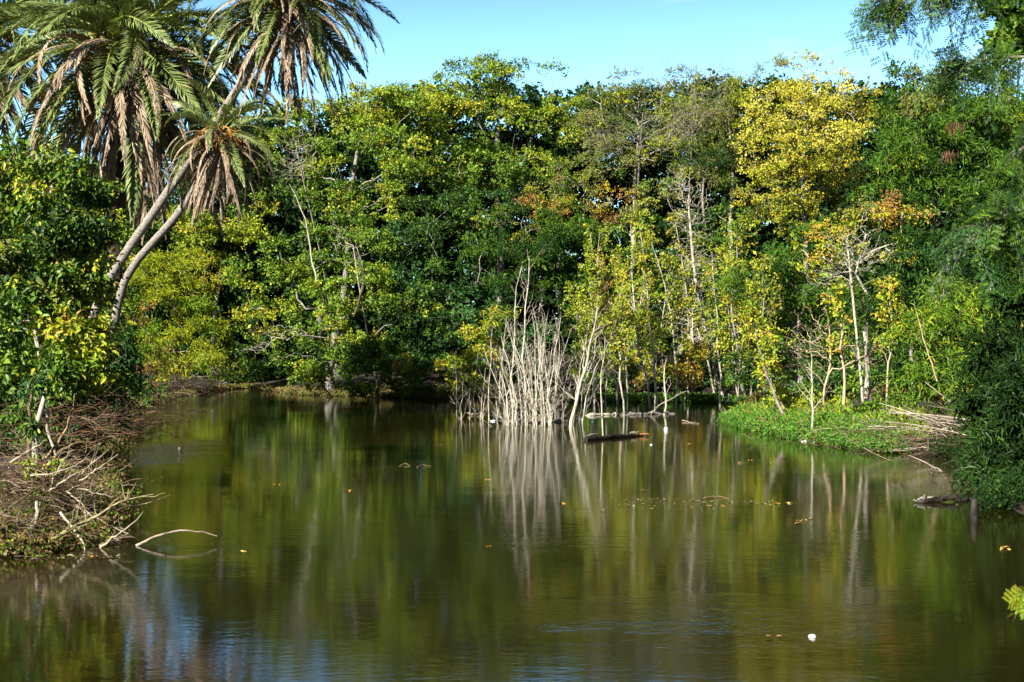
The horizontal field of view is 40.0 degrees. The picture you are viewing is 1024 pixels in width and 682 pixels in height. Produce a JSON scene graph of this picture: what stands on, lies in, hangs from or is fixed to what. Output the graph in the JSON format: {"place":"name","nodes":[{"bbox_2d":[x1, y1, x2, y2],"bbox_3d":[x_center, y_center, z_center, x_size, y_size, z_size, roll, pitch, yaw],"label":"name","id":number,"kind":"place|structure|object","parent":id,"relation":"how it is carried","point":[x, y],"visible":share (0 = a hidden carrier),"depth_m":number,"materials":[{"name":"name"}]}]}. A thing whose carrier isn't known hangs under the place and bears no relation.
{"place":"outdoors","nodes":[
{"label":"outdoors","id":0,"kind":"place"},
{"bbox_2d":[0,388,1023,681],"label":"water","id":1,"kind":"structure","parent":0,"point":[388,566],"depth_m":25.63,"materials":[{"name":"green liquid"}]},
{"bbox_2d":[0,419,168,528],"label":"dead brush","id":2,"kind":"object","parent":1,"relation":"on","point":[66,484],"visible":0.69,"depth_m":30.03,"materials":[{"name":"brown wood"}]},
{"bbox_2d":[18,386,35,459],"bbox_3d":[-10.549,1.736,30.657,0.624,1.747,0.357,0,0,31],"label":"arching stem","id":3,"kind":"object","parent":2,"relation":"on","point":[30,415],"visible":0.4,"depth_m":30.51,"materials":[{"name":"wood"}]},
{"bbox_2d":[12,371,59,409],"bbox_3d":[-10.149,1.047,30.011,0.845,0.835,0.819,0,0,0],"label":"leafy sprig","id":4,"kind":"object","parent":3,"relation":"attached to","point":[37,383],"visible":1,"depth_m":29.91,"materials":[{"name":"green plant"}]},
{"bbox_2d":[14,413,46,442],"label":"leafy sprig","id":5,"kind":"object","parent":2,"relation":"on","point":[32,427],"visible":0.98,"depth_m":29.95,"materials":[{"name":"green plant"}]},
{"bbox_2d":[32,485,163,552],"bbox_3d":[-8.116,3.418,27.450,2.521,1.315,0.823,0,0,-31],"label":"fallen branch","id":6,"kind":"object","parent":1,"relation":"in","point":[70,529],"visible":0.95,"depth_m":27.18,"materials":[{"name":"wood"}]},
{"bbox_2d":[127,356,247,406],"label":"dead brush","id":7,"kind":"object","parent":1,"relation":"on","point":[183,385],"visible":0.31,"depth_m":92.87,"materials":[{"name":"brown plant"}]},
{"bbox_2d":[284,358,355,396],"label":"shrub","id":8,"kind":"object","parent":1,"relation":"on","point":[315,375],"visible":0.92,"depth_m":97.78,"materials":[{"name":"green plant"}]},
{"bbox_2d":[332,331,426,398],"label":"shrub","id":9,"kind":"object","parent":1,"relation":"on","point":[407,371],"visible":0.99,"depth_m":96.35,"materials":[{"name":"green plant"}]},
{"bbox_2d":[431,322,515,399],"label":"shrub","id":10,"kind":"object","parent":1,"relation":"on","point":[470,331],"visible":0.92,"depth_m":92.78,"materials":[{"name":"green plant"}]},
{"bbox_2d":[25,416,974,561],"bbox_3d":[-1.101,3.985,51.485,28.082,0.072,49.291,0,0,-9],"label":"floating debris","id":11,"kind":"object","parent":1,"relation":"on","point":[37,556],"visible":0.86,"depth_m":34.76,"materials":[{"name":"brown plant"}]},
{"bbox_2d":[522,389,755,403],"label":"water plants","id":12,"kind":"object","parent":1,"relation":"on","point":[689,398],"visible":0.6,"depth_m":92.26,"materials":[{"name":"green plant"}]},
{"bbox_2d":[0,339,1023,553],"bbox_3d":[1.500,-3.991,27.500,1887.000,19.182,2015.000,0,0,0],"label":"ground","id":13,"kind":"structure","parent":0,"point":[431,381],"depth_m":102.69,"materials":[{"name":"soil"}]},
{"bbox_2d":[0,0,70,184],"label":"date palm","id":14,"kind":"object","parent":13,"relation":"on","point":[30,81],"visible":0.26,"depth_m":72.24,"materials":[{"name":"green plant"}]},
{"bbox_2d":[0,459,127,560],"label":"dead brush","id":15,"kind":"object","parent":13,"relation":"on","point":[20,522],"visible":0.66,"depth_m":27.17,"materials":[{"name":"brown wood"}]},
{"bbox_2d":[0,133,128,462],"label":"shrub","id":16,"kind":"object","parent":13,"relation":"on","point":[42,247],"visible":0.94,"depth_m":37.45,"materials":[{"name":"green plant"}]},
{"bbox_2d":[0,288,136,457],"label":"shrub","id":17,"kind":"object","parent":13,"relation":"on","point":[76,374],"visible":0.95,"depth_m":35.88,"materials":[{"name":"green plant"}]},
{"bbox_2d":[0,133,140,353],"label":"broadleaf tree","id":18,"kind":"object","parent":13,"relation":"on","point":[10,182],"visible":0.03,"depth_m":79.53,"materials":[{"name":"green plant"}]},
{"bbox_2d":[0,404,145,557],"bbox_3d":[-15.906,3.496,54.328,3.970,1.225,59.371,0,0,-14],"label":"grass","id":19,"kind":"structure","parent":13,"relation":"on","point":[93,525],"depth_m":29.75,"materials":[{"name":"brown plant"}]},
{"bbox_2d":[0,318,145,460],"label":"shrub","id":20,"kind":"object","parent":13,"relation":"on","point":[120,364],"visible":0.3,"depth_m":43.36,"materials":[{"name":"green plant"}]},
{"bbox_2d":[48,178,153,393],"bbox_3d":[-19.045,-1.760,64.102,5.239,11.223,3.718,0,0,0],"label":"shrub","id":21,"kind":"object","parent":13,"relation":"on","point":[124,234],"visible":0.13,"depth_m":64.05,"materials":[{"name":"green plant"}]},
{"bbox_2d":[63,373,147,447],"bbox_3d":[-14.802,2.325,49.855,3.457,3.661,2.640,0,0,21],"label":"shrub","id":22,"kind":"object","parent":13,"relation":"on","point":[122,397],"visible":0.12,"depth_m":49.80,"materials":[{"name":"green plant"}]},
{"bbox_2d":[0,375,239,464],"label":"dead brush","id":23,"kind":"object","parent":13,"relation":"on","point":[98,416],"visible":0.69,"depth_m":43.39,"materials":[{"name":"brown wood"}]},
{"bbox_2d":[103,312,157,422],"bbox_3d":[-18.057,1.411,61.940,4.831,5.440,2.893,0,0,0],"label":"shrub","id":24,"kind":"object","parent":13,"relation":"on","point":[139,386],"visible":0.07,"depth_m":62.09,"materials":[{"name":"green plant"}]},
{"bbox_2d":[0,0,296,424],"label":"date palm","id":25,"kind":"object","parent":13,"relation":"on","point":[111,58],"visible":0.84,"depth_m":64.14,"materials":[{"name":"green plant"}]},
{"bbox_2d":[126,369,173,401],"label":"shrub","id":26,"kind":"object","parent":13,"relation":"on","point":[151,387],"visible":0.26,"depth_m":79.49,"materials":[{"name":"green plant"}]},
{"bbox_2d":[125,299,178,385],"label":"shrub","id":27,"kind":"object","parent":13,"relation":"on","point":[162,352],"visible":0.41,"depth_m":89.80,"materials":[{"name":"green plant"}]},
{"bbox_2d":[127,243,233,379],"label":"feathery tree","id":28,"kind":"object","parent":13,"relation":"on","point":[162,288],"visible":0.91,"depth_m":107.10,"materials":[{"name":"green plant"}]},
{"bbox_2d":[99,78,301,425],"bbox_3d":[-13.523,-3.690,62.069,8.021,15.339,5.890,0,0,29],"label":"date palm","id":29,"kind":"object","parent":13,"relation":"on","point":[216,140],"visible":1,"depth_m":61.21,"materials":[{"name":"green plant"}]},
{"bbox_2d":[146,315,270,389],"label":"shrub","id":30,"kind":"object","parent":13,"relation":"on","point":[238,370],"visible":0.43,"depth_m":114.18,"materials":[{"name":"green plant"}]},
{"bbox_2d":[150,94,293,379],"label":"broadleaf tree","id":31,"kind":"object","parent":13,"relation":"on","point":[190,238],"visible":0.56,"depth_m":119.58,"materials":[{"name":"green plant"}]},
{"bbox_2d":[88,0,400,322],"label":"date palm","id":32,"kind":"object","parent":13,"relation":"on","point":[315,25],"visible":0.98,"depth_m":61.69,"materials":[{"name":"green plant"}]},
{"bbox_2d":[274,128,344,373],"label":"bare tree","id":33,"kind":"object","parent":13,"relation":"on","point":[299,158],"visible":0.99,"depth_m":107.36,"materials":[{"name":"green plant"}]},
{"bbox_2d":[241,222,377,384],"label":"bare tree","id":34,"kind":"object","parent":13,"relation":"on","point":[375,372],"visible":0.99,"depth_m":96.03,"materials":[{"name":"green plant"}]},
{"bbox_2d":[125,380,522,407],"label":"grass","id":35,"kind":"structure","parent":13,"relation":"on","point":[303,391],"depth_m":101.74,"materials":[{"name":"green plant"}]},
{"bbox_2d":[217,209,443,390],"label":"broadleaf tree","id":36,"kind":"object","parent":13,"relation":"on","point":[330,355],"visible":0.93,"depth_m":101.09,"materials":[{"name":"green plant"}]},
{"bbox_2d":[263,79,486,376],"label":"broadleaf tree","id":37,"kind":"object","parent":13,"relation":"on","point":[388,119],"visible":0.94,"depth_m":111.62,"materials":[{"name":"green plant"}]},
{"bbox_2d":[368,184,530,378],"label":"broadleaf tree","id":38,"kind":"object","parent":13,"relation":"on","point":[441,348],"visible":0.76,"depth_m":102.15,"materials":[{"name":"green plant"}]},
{"bbox_2d":[410,319,562,393],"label":"shrub","id":39,"kind":"object","parent":13,"relation":"on","point":[421,363],"visible":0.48,"depth_m":96.45,"materials":[{"name":"green plant"}]},
{"bbox_2d":[414,50,595,358],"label":"broadleaf tree","id":40,"kind":"object","parent":13,"relation":"on","point":[459,104],"visible":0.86,"depth_m":116.55,"materials":[{"name":"green plant"}]},
{"bbox_2d":[0,69,1023,383],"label":"woodland","id":41,"kind":"object","parent":13,"relation":"on","point":[288,219],"visible":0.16,"depth_m":122.56,"materials":[{"name":"green plant"}]},
{"bbox_2d":[507,249,540,423],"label":"bare sapling","id":42,"kind":"object","parent":13,"relation":"on","point":[525,380],"visible":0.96,"depth_m":67.45,"materials":[{"name":"grey plant"}]},
{"bbox_2d":[449,187,628,386],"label":"broadleaf tree","id":43,"kind":"object","parent":13,"relation":"on","point":[557,276],"visible":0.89,"depth_m":97.07,"materials":[{"name":"green plant"}]},
{"bbox_2d":[468,156,646,377],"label":"broadleaf tree","id":44,"kind":"object","parent":13,"relation":"on","point":[567,206],"visible":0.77,"depth_m":102.42,"materials":[{"name":"green plant"}]},
{"bbox_2d":[559,299,593,402],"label":"sapling","id":45,"kind":"object","parent":13,"relation":"on","point":[578,344],"visible":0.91,"depth_m":86.08,"materials":[{"name":"green plant"}]},
{"bbox_2d":[557,280,600,401],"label":"sapling","id":46,"kind":"object","parent":13,"relation":"on","point":[571,292],"visible":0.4,"depth_m":92.23,"materials":[{"name":"green plant"}]},
{"bbox_2d":[553,302,613,426],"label":"bare sapling","id":47,"kind":"object","parent":13,"relation":"on","point":[585,368],"visible":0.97,"depth_m":65.58,"materials":[{"name":"beige plant"}]},
{"bbox_2d":[573,269,606,404],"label":"sapling","id":48,"kind":"object","parent":13,"relation":"on","point":[588,311],"visible":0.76,"depth_m":87.89,"materials":[{"name":"green plant"}]},
{"bbox_2d":[577,223,602,395],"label":"sapling","id":49,"kind":"object","parent":13,"relation":"on","point":[587,255],"visible":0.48,"depth_m":93.08,"materials":[{"name":"green plant"}]},
{"bbox_2d":[577,246,615,401],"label":"sapling","id":50,"kind":"object","parent":13,"relation":"on","point":[601,262],"visible":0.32,"depth_m":91.64,"materials":[{"name":"green plant"}]},
{"bbox_2d":[581,222,615,387],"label":"sapling","id":51,"kind":"object","parent":13,"relation":"on","point":[597,269],"visible":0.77,"depth_m":88.29,"materials":[{"name":"green plant"}]},
{"bbox_2d":[597,266,629,406],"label":"sapling","id":52,"kind":"object","parent":13,"relation":"on","point":[618,299],"visible":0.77,"depth_m":85.31,"materials":[{"name":"green plant"}]},
{"bbox_2d":[590,260,641,415],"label":"sapling","id":53,"kind":"object","parent":13,"relation":"on","point":[621,346],"visible":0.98,"depth_m":74.84,"materials":[{"name":"green plant"}]},
{"bbox_2d":[597,244,635,403],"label":"sapling","id":54,"kind":"object","parent":13,"relation":"on","point":[619,249],"visible":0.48,"depth_m":89.91,"materials":[{"name":"green plant"}]},
{"bbox_2d":[609,256,644,404],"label":"sapling","id":55,"kind":"object","parent":13,"relation":"on","point":[624,333],"visible":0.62,"depth_m":87.48,"materials":[{"name":"green plant"}]},
{"bbox_2d":[614,209,663,407],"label":"sapling","id":56,"kind":"object","parent":13,"relation":"on","point":[635,313],"visible":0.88,"depth_m":84.02,"materials":[{"name":"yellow plant"}]},
{"bbox_2d":[560,63,718,350],"bbox_3d":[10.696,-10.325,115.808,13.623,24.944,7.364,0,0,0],"label":"broadleaf tree","id":57,"kind":"object","parent":13,"relation":"on","point":[629,160],"visible":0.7,"depth_m":115.20,"materials":[{"name":"green plant"}]},
{"bbox_2d":[626,242,658,392],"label":"sapling","id":58,"kind":"object","parent":13,"relation":"on","point":[648,273],"visible":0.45,"depth_m":96.59,"materials":[{"name":"green plant"}]},
{"bbox_2d":[627,206,667,408],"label":"sapling","id":59,"kind":"object","parent":13,"relation":"on","point":[641,262],"visible":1,"depth_m":82.90,"materials":[{"name":"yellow plant"}]},
{"bbox_2d":[642,252,683,404],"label":"sapling","id":60,"kind":"object","parent":13,"relation":"on","point":[669,303],"visible":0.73,"depth_m":88.15,"materials":[{"name":"green plant"}]},
{"bbox_2d":[638,221,695,404],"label":"sapling","id":61,"kind":"object","parent":13,"relation":"on","point":[672,317],"visible":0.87,"depth_m":87.89,"materials":[{"name":"green plant"}]},
{"bbox_2d":[630,339,711,402],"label":"shrub","id":62,"kind":"object","parent":13,"relation":"on","point":[698,353],"visible":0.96,"depth_m":89.81,"materials":[{"name":"green plant"}]},
{"bbox_2d":[575,176,770,378],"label":"broadleaf tree","id":63,"kind":"object","parent":13,"relation":"on","point":[660,225],"visible":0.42,"depth_m":100.14,"materials":[{"name":"green plant"}]},
{"bbox_2d":[561,340,792,392],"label":"shrub","id":64,"kind":"object","parent":13,"relation":"on","point":[704,365],"visible":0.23,"depth_m":97.41,"materials":[{"name":"green plant"}]},
{"bbox_2d":[664,208,714,392],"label":"sapling","id":65,"kind":"object","parent":13,"relation":"on","point":[680,251],"visible":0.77,"depth_m":93.93,"materials":[{"name":"green plant"}]},
{"bbox_2d":[628,50,754,322],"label":"bare tree","id":66,"kind":"object","parent":13,"relation":"on","point":[691,82],"visible":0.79,"depth_m":118.06,"materials":[{"name":"grey plant"}]},
{"bbox_2d":[675,230,712,394],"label":"sapling","id":67,"kind":"object","parent":13,"relation":"on","point":[700,262],"visible":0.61,"depth_m":92.86,"materials":[{"name":"green plant"}]},
{"bbox_2d":[661,164,727,402],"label":"sapling","id":68,"kind":"object","parent":13,"relation":"on","point":[693,262],"visible":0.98,"depth_m":90.93,"materials":[{"name":"green plant"}]},
{"bbox_2d":[655,133,739,373],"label":"broadleaf tree","id":69,"kind":"object","parent":13,"relation":"on","point":[713,154],"visible":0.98,"depth_m":102.76,"materials":[{"name":"green plant"}]},
{"bbox_2d":[663,68,734,335],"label":"bare tree","id":70,"kind":"object","parent":13,"relation":"on","point":[693,128],"visible":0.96,"depth_m":108.39,"materials":[{"name":"grey plant"}]},
{"bbox_2d":[697,244,734,405],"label":"sapling","id":71,"kind":"object","parent":13,"relation":"on","point":[712,310],"visible":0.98,"depth_m":86.10,"materials":[{"name":"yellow plant"}]},
{"bbox_2d":[666,51,791,361],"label":"feathery tree","id":72,"kind":"object","parent":13,"relation":"on","point":[731,103],"visible":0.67,"depth_m":111.01,"materials":[{"name":"green plant"}]},
{"bbox_2d":[712,281,748,404],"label":"sapling","id":73,"kind":"object","parent":13,"relation":"on","point":[724,334],"visible":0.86,"depth_m":85.91,"materials":[{"name":"green plant"}]},
{"bbox_2d":[714,206,760,396],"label":"sapling","id":74,"kind":"object","parent":13,"relation":"on","point":[732,259],"visible":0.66,"depth_m":89.78,"materials":[{"name":"green plant"}]},
{"bbox_2d":[746,251,784,374],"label":"sapling","id":75,"kind":"object","parent":13,"relation":"on","point":[766,265],"visible":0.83,"depth_m":81.84,"materials":[{"name":"green plant"}]},
{"bbox_2d":[734,300,802,415],"bbox_3d":[11.227,0.936,61.504,3.090,5.584,1.994,0,0,0],"label":"sapling","id":76,"kind":"object","parent":13,"relation":"on","point":[749,315],"visible":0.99,"depth_m":61.45,"materials":[{"name":"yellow plant"}]},
{"bbox_2d":[751,353,791,409],"bbox_3d":[11.395,1.991,62.633,2.339,3.179,1.525,0,0,-30],"label":"sapling","id":77,"kind":"object","parent":13,"relation":"on","point":[777,387],"visible":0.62,"depth_m":62.49,"materials":[{"name":"green plant"}]},
{"bbox_2d":[710,218,883,383],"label":"feathery tree","id":78,"kind":"object","parent":13,"relation":"on","point":[796,301],"visible":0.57,"depth_m":84.38,"materials":[{"name":"green plant"}]},
{"bbox_2d":[760,384,857,410],"bbox_3d":[13.322,2.991,63.130,4.568,2.118,2.782,0,0,17],"label":"shrub","id":79,"kind":"object","parent":13,"relation":"on","point":[800,401],"visible":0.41,"depth_m":62.95,"materials":[{"name":"green plant"}]},
{"bbox_2d":[727,49,896,381],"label":"golden tree","id":80,"kind":"object","parent":13,"relation":"on","point":[823,163],"visible":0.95,"depth_m":88.63,"materials":[{"name":"yellow plant"}]},
{"bbox_2d":[716,403,912,453],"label":"water plants","id":81,"kind":"object","parent":13,"relation":"on","point":[735,417],"visible":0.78,"depth_m":56.19,"materials":[{"name":"green plant"}]},
{"bbox_2d":[771,303,889,407],"bbox_3d":[14.303,0.683,62.951,5.377,4.791,2.270,0,0,0],"label":"bare tree","id":82,"kind":"object","parent":13,"relation":"on","point":[829,367],"visible":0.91,"depth_m":62.93,"materials":[{"name":"beige plant"}]},
{"bbox_2d":[723,397,939,447],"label":"grass","id":83,"kind":"structure","parent":13,"relation":"on","point":[830,409],"depth_m":56.27,"materials":[{"name":"green plant"}]},
{"bbox_2d":[817,273,854,408],"bbox_3d":[14.151,0.171,61.009,1.617,6.273,2.031,0,0,0],"label":"sapling","id":84,"kind":"object","parent":13,"relation":"on","point":[835,287],"visible":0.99,"depth_m":60.91,"materials":[{"name":"beige plant"}]},
{"bbox_2d":[712,331,978,399],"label":"shrub","id":85,"kind":"object","parent":13,"relation":"on","point":[750,380],"visible":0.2,"depth_m":77.46,"materials":[{"name":"green plant"}]},
{"bbox_2d":[801,220,894,401],"bbox_3d":[15.343,-1.291,63.949,4.405,8.437,2.138,0,0,0],"label":"bare tree","id":86,"kind":"object","parent":13,"relation":"on","point":[848,260],"visible":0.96,"depth_m":63.95,"materials":[{"name":"beige plant"}]},
{"bbox_2d":[742,383,971,402],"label":"leaf litter","id":87,"kind":"object","parent":13,"relation":"on","point":[874,393],"visible":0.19,"depth_m":69.09,"materials":[{"name":"brown plant"}]},
{"bbox_2d":[740,389,975,462],"bbox_3d":[15.770,2.879,50.278,13.400,2.301,14.789,0,0,0],"label":"dead brush","id":88,"kind":"object","parent":13,"relation":"on","point":[914,438],"visible":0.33,"depth_m":49.96,"materials":[{"name":"brown wood"}]},
{"bbox_2d":[786,188,939,398],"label":"broadleaf tree","id":89,"kind":"object","parent":13,"relation":"on","point":[883,207],"visible":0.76,"depth_m":67.76,"materials":[{"name":"yellow plant"}]},
{"bbox_2d":[756,360,970,405],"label":"shrub","id":90,"kind":"object","parent":13,"relation":"on","point":[852,376],"visible":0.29,"depth_m":69.72,"materials":[{"name":"green plant"}]},
{"bbox_2d":[840,388,924,415],"bbox_3d":[15.158,3.040,58.027,2.924,2.108,4.475,0,0,29],"label":"shrub","id":91,"kind":"object","parent":13,"relation":"on","point":[873,404],"visible":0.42,"depth_m":58.28,"materials":[{"name":"green plant"}]},
{"bbox_2d":[869,275,907,406],"bbox_3d":[16.625,0.091,62.101,1.724,6.074,1.924,0,0,15],"label":"sapling","id":92,"kind":"object","parent":13,"relation":"on","point":[890,286],"visible":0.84,"depth_m":62.05,"materials":[{"name":"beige plant"}]},
{"bbox_2d":[830,218,979,392],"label":"feathery tree","id":93,"kind":"object","parent":13,"relation":"on","point":[929,239],"visible":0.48,"depth_m":65.71,"materials":[{"name":"green plant"}]},
{"bbox_2d":[844,0,1014,66],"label":"overhanging branch","id":94,"kind":"object","parent":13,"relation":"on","point":[889,11],"visible":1,"depth_m":15.07,"materials":[{"name":"green plant"}]},
{"bbox_2d":[874,268,988,414],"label":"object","id":95,"kind":"object","parent":13,"relation":"on","point":[925,373],"visible":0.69,"depth_m":55.67,"materials":[{"name":"green plant"}]},
{"bbox_2d":[846,46,1023,362],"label":"feathery tree","id":96,"kind":"object","parent":13,"relation":"on","point":[920,151],"visible":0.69,"depth_m":69.66,"materials":[{"name":"green plant"}]},
{"bbox_2d":[910,424,1023,514],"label":"water plants","id":97,"kind":"object","parent":13,"relation":"on","point":[1007,487],"visible":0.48,"depth_m":34.45,"materials":[{"name":"green plant"}]},
{"bbox_2d":[912,32,1023,132],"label":"overhanging branch","id":98,"kind":"object","parent":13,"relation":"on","point":[984,70],"visible":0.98,"depth_m":16.96,"materials":[{"name":"green plant"}]},
{"bbox_2d":[920,189,1023,309],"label":"overhanging branch","id":99,"kind":"object","parent":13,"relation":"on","point":[1001,230],"visible":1,"depth_m":12.94,"materials":[{"name":"green plant"}]},
{"bbox_2d":[929,217,1023,423],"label":"bamboo clump","id":100,"kind":"object","parent":13,"relation":"on","point":[974,302],"visible":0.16,"depth_m":49.56,"materials":[{"name":"green plant"}]},
{"bbox_2d":[940,166,1023,471],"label":"broadleaf tree","id":101,"kind":"object","parent":13,"relation":"on","point":[969,405],"visible":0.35,"depth_m":40.73,"materials":[{"name":"green plant"}]},
{"bbox_2d":[941,340,1023,489],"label":"shrub","id":102,"kind":"object","parent":13,"relation":"on","point":[1007,421],"visible":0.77,"depth_m":37.61,"materials":[{"name":"green plant"}]},
{"bbox_2d":[973,0,1023,64],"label":"overhanging branch","id":103,"kind":"object","parent":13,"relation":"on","point":[1012,31],"visible":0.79,"depth_m":19.48,"materials":[{"name":"green plant"}]},
{"bbox_2d":[986,123,1023,208],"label":"overhanging branch","id":104,"kind":"object","parent":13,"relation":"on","point":[1015,152],"visible":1,"depth_m":8.99,"materials":[{"name":"green plant"}]},
{"bbox_2d":[0,0,1023,322],"label":"sky","id":105,"kind":"structure","parent":0,"point":[591,37],"materials":[{"name":"blue"}]},
{"bbox_2d":[1002,585,1023,620],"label":"overhanging branch","id":106,"kind":"object","parent":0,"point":[1020,605],"visible":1,"depth_m":9.97,"materials":[{"name":"green plant"}]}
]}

